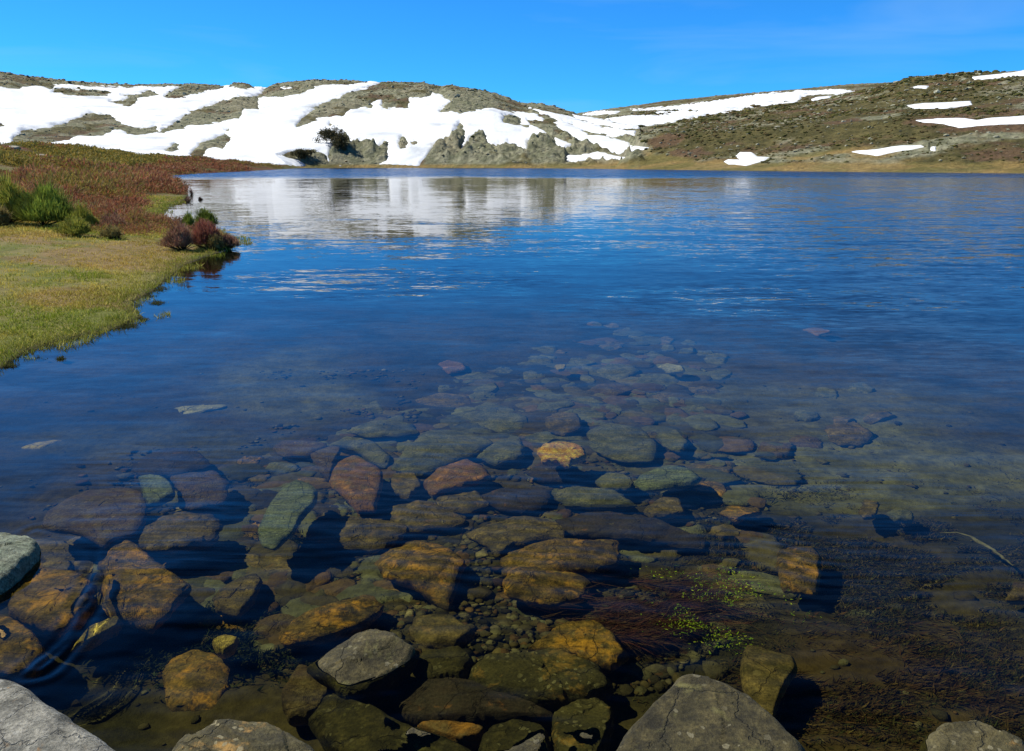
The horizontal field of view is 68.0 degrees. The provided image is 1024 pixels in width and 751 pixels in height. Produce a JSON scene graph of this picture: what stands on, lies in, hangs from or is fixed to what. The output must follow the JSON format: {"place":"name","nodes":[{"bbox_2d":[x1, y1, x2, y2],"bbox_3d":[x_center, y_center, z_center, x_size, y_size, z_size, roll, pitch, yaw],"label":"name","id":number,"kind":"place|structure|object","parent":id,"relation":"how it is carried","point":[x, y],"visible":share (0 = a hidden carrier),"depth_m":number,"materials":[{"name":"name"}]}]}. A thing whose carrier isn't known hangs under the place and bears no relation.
{"place":"outdoors","nodes":[
{"label":"outdoors","id":0,"kind":"place"},
{"bbox_2d":[0,151,251,367],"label":"ground","id":1,"kind":"structure","parent":0,"point":[6,249],"depth_m":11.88,"materials":[{"name":"green plant"}]},
{"bbox_2d":[0,203,13,225],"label":"broom bush","id":2,"kind":"object","parent":1,"relation":"on","point":[5,216],"visible":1,"depth_m":17.42,"materials":[{"name":"green plant"}]},
{"bbox_2d":[0,170,29,223],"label":"broom bush","id":3,"kind":"object","parent":1,"relation":"on","point":[8,194],"visible":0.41,"depth_m":18.11,"materials":[{"name":"green plant"}]},
{"bbox_2d":[8,179,79,226],"bbox_3d":[-11.256,-4.003,18.129,1.858,1.464,1.956,-7,17,-23],"label":"broom bush","id":4,"kind":"object","parent":1,"relation":"on","point":[43,203],"visible":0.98,"depth_m":17.84,"materials":[{"name":"green plant"}]},
{"bbox_2d":[52,214,93,235],"bbox_3d":[-9.235,-3.077,15.989,0.854,0.707,0.810,-13,20,-39],"label":"broom bush","id":5,"kind":"object","parent":1,"relation":"on","point":[75,226],"visible":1,"depth_m":15.83,"materials":[{"name":"green plant"}]},
{"bbox_2d":[69,198,100,227],"bbox_3d":[-10.151,-3.801,17.908,0.837,0.797,0.709,-7,17,-24],"label":"broom bush","id":6,"kind":"object","parent":1,"relation":"on","point":[86,215],"visible":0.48,"depth_m":17.80,"materials":[{"name":"green plant"}]},
{"bbox_2d":[2,278,172,369],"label":"shore grass","id":7,"kind":"structure","parent":1,"relation":"on","point":[61,358],"depth_m":8.21,"materials":[{"name":"green plant"}]},
{"bbox_2d":[98,224,123,239],"bbox_3d":[-8.375,-2.957,15.909,0.544,0.446,0.485,0,16,0],"label":"heather bush","id":8,"kind":"object","parent":1,"relation":"on","point":[112,232],"visible":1,"depth_m":15.80,"materials":[{"name":"green plant"}]},
{"bbox_2d":[98,210,127,227],"bbox_3d":[-9.453,-3.586,18.024,0.709,0.736,0.772,-14,21,-41],"label":"heather bush","id":9,"kind":"object","parent":1,"relation":"on","point":[114,219],"visible":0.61,"depth_m":17.90,"materials":[{"name":"brown plant"}]},
{"bbox_2d":[131,214,151,226],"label":"heather bush","id":10,"kind":"object","parent":1,"relation":"on","point":[133,217],"visible":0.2,"depth_m":19.18,"materials":[{"name":"brown plant"}]},
{"bbox_2d":[0,139,298,235],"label":"heather","id":11,"kind":"object","parent":1,"relation":"on","point":[92,172],"visible":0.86,"depth_m":40.52,"materials":[{"name":"brown plant"}]},
{"bbox_2d":[154,217,198,250],"bbox_3d":[-6.414,-2.667,14.667,0.753,0.838,0.870,12,20,37],"label":"heather bush","id":12,"kind":"object","parent":1,"relation":"on","point":[180,236],"visible":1,"depth_m":14.57,"materials":[{"name":"brown plant"}]},
{"bbox_2d":[180,210,196,229],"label":"broom bush","id":13,"kind":"object","parent":1,"relation":"on","point":[189,219],"visible":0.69,"depth_m":18.63,"materials":[{"name":"green plant"}]},
{"bbox_2d":[194,207,218,223],"bbox_3d":[-8.043,-4.175,19.973,0.807,0.696,0.579,0,16,0],"label":"broom bush","id":14,"kind":"object","parent":1,"relation":"on","point":[205,214],"visible":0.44,"depth_m":19.89,"materials":[{"name":"green plant"}]},
{"bbox_2d":[190,217,224,247],"bbox_3d":[-6.125,-2.811,15.205,0.808,0.787,0.798,0,16,0],"label":"heather bush","id":15,"kind":"object","parent":1,"relation":"on","point":[204,229],"visible":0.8,"depth_m":15.05,"materials":[{"name":"brown plant"}]},
{"bbox_2d":[206,233,226,250],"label":"heather bush","id":16,"kind":"object","parent":1,"relation":"on","point":[214,242],"visible":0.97,"depth_m":14.96,"materials":[{"name":"green plant"}]},
{"bbox_2d":[221,233,238,247],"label":"heather bush","id":17,"kind":"object","parent":1,"relation":"on","point":[231,241],"visible":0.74,"depth_m":15.36,"materials":[{"name":"brown plant"}]},
{"bbox_2d":[0,168,1023,750],"bbox_3d":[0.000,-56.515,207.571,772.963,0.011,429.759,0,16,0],"label":"water","id":18,"kind":"structure","parent":0,"point":[512,456],"depth_m":4.45,"materials":[{"name":"blue liquid"}]},
{"bbox_2d":[0,70,1023,174],"bbox_3d":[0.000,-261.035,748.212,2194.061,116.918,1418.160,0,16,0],"label":"hills","id":19,"kind":"structure","parent":0,"point":[533,156],"depth_m":242.29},
{"bbox_2d":[288,148,318,158],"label":"tree","id":20,"kind":"object","parent":19,"relation":"on","point":[301,153],"visible":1,"depth_m":246.68,"materials":[{"name":"green plant"}]},
{"bbox_2d":[312,125,347,142],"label":"tree","id":21,"kind":"object","parent":19,"relation":"on","point":[326,134],"visible":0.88,"depth_m":261.12,"materials":[{"name":"green plant"}]},
{"bbox_2d":[329,128,350,149],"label":"tree","id":22,"kind":"object","parent":19,"relation":"on","point":[340,140],"visible":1,"depth_m":256.31,"materials":[{"name":"green plant"}]},
{"bbox_2d":[0,81,852,166],"bbox_3d":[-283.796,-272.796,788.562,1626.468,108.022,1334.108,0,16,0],"label":"snow","id":23,"kind":"structure","parent":19,"relation":"on","point":[268,131],"depth_m":308.61,"materials":[{"name":"white snow"}]},
{"bbox_2d":[0,70,1023,163],"bbox_3d":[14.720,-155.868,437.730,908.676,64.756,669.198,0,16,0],"label":"hillside rubble","id":24,"kind":"object","parent":19,"relation":"on","point":[730,127],"visible":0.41,"depth_m":279.71,"materials":[{"name":"grey stone"}]},
{"bbox_2d":[1,70,1023,163],"bbox_3d":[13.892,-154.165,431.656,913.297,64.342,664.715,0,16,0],"label":"hillside scrub","id":25,"kind":"object","parent":19,"relation":"on","point":[918,79],"visible":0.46,"depth_m":231.06,"materials":[{"name":"green plant"}]},
{"bbox_2d":[724,152,768,165],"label":"snow patch","id":26,"kind":"object","parent":19,"relation":"on","point":[747,158],"visible":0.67,"depth_m":174.51,"materials":[{"name":"white snow"}]},
{"bbox_2d":[811,96,830,100],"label":"snow patch","id":27,"kind":"object","parent":19,"relation":"on","point":[819,98],"visible":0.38,"depth_m":701.65,"materials":[{"name":"white snow"}]},
{"bbox_2d":[852,145,923,155],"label":"snow patch","id":28,"kind":"object","parent":19,"relation":"on","point":[881,151],"visible":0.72,"depth_m":156.17,"materials":[{"name":"white snow"}]},
{"bbox_2d":[913,86,928,88],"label":"snow patch","id":29,"kind":"object","parent":19,"relation":"on","point":[924,87],"visible":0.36,"depth_m":268.63,"materials":[{"name":"white snow"}]},
{"bbox_2d":[907,101,971,108],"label":"snow patch","id":30,"kind":"object","parent":19,"relation":"on","point":[943,105],"visible":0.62,"depth_m":203.81,"materials":[{"name":"white snow"}]},
{"bbox_2d":[916,116,1023,127],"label":"snow patch","id":31,"kind":"object","parent":19,"relation":"on","point":[960,122],"visible":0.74,"depth_m":167.43,"materials":[{"name":"white snow"}]},
{"bbox_2d":[972,70,1023,79],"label":"snow patch","id":32,"kind":"object","parent":19,"relation":"on","point":[1011,74],"visible":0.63,"depth_m":283.25,"materials":[{"name":"white snow"}]},
{"bbox_2d":[0,0,1023,112],"label":"sky","id":33,"kind":"structure","parent":0,"point":[577,56],"materials":[{"name":"blue"}]},
{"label":"lake bed","id":34,"kind":"structure","parent":0,"visible":0},
{"bbox_2d":[0,629,5,637],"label":"stone","id":35,"kind":"object","parent":34,"relation":"on","point":[3,634],"visible":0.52,"depth_m":2.84,"materials":[{"name":"orange stone"}]},
{"bbox_2d":[0,532,40,594],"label":"stone","id":36,"kind":"object","parent":34,"relation":"on","point":[19,557],"visible":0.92,"depth_m":3.28,"materials":[{"name":"grey stone"}]},
{"bbox_2d":[0,679,114,750],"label":"granite block","id":37,"kind":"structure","parent":34,"relation":"on","point":[30,720],"depth_m":1.92,"materials":[{"name":"grey stone"}]},
{"bbox_2d":[172,719,313,750],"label":"rock","id":38,"kind":"object","parent":34,"relation":"on","point":[226,735],"visible":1,"depth_m":2.14,"materials":[{"name":"stone"}]},
{"bbox_2d":[318,629,414,684],"bbox_3d":[-0.522,1.074,2.729,0.290,0.233,0.333,15,21,42],"label":"stone","id":39,"kind":"object","parent":34,"relation":"on","point":[363,655],"visible":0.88,"depth_m":2.68,"materials":[{"name":"grey stone"}]},
{"bbox_2d":[382,727,429,749],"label":"flat stone","id":40,"kind":"object","parent":34,"relation":"on","point":[416,731],"visible":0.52,"depth_m":2.35,"materials":[{"name":"grey stone"}]},
{"bbox_2d":[505,733,544,750],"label":"stone","id":41,"kind":"object","parent":34,"relation":"on","point":[533,743],"visible":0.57,"depth_m":2.30,"materials":[{"name":"grey stone"}]},
{"bbox_2d":[580,732,591,738],"bbox_3d":[0.224,1.221,2.439,0.202,0.269,0.382,2,16,7],"label":"stone","id":42,"kind":"object","parent":34,"relation":"on","point":[584,735],"visible":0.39,"depth_m":2.34,"materials":[{"name":"stone"}]},
{"bbox_2d":[616,674,805,750],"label":"boulder","id":43,"kind":"object","parent":34,"relation":"on","point":[691,712],"visible":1,"depth_m":2.25,"materials":[{"name":"grey stone"}]},
{"bbox_2d":[926,720,1023,750],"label":"stone","id":44,"kind":"object","parent":34,"relation":"on","point":[973,735],"visible":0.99,"depth_m":2.29,"materials":[{"name":"stone"}]}
]}

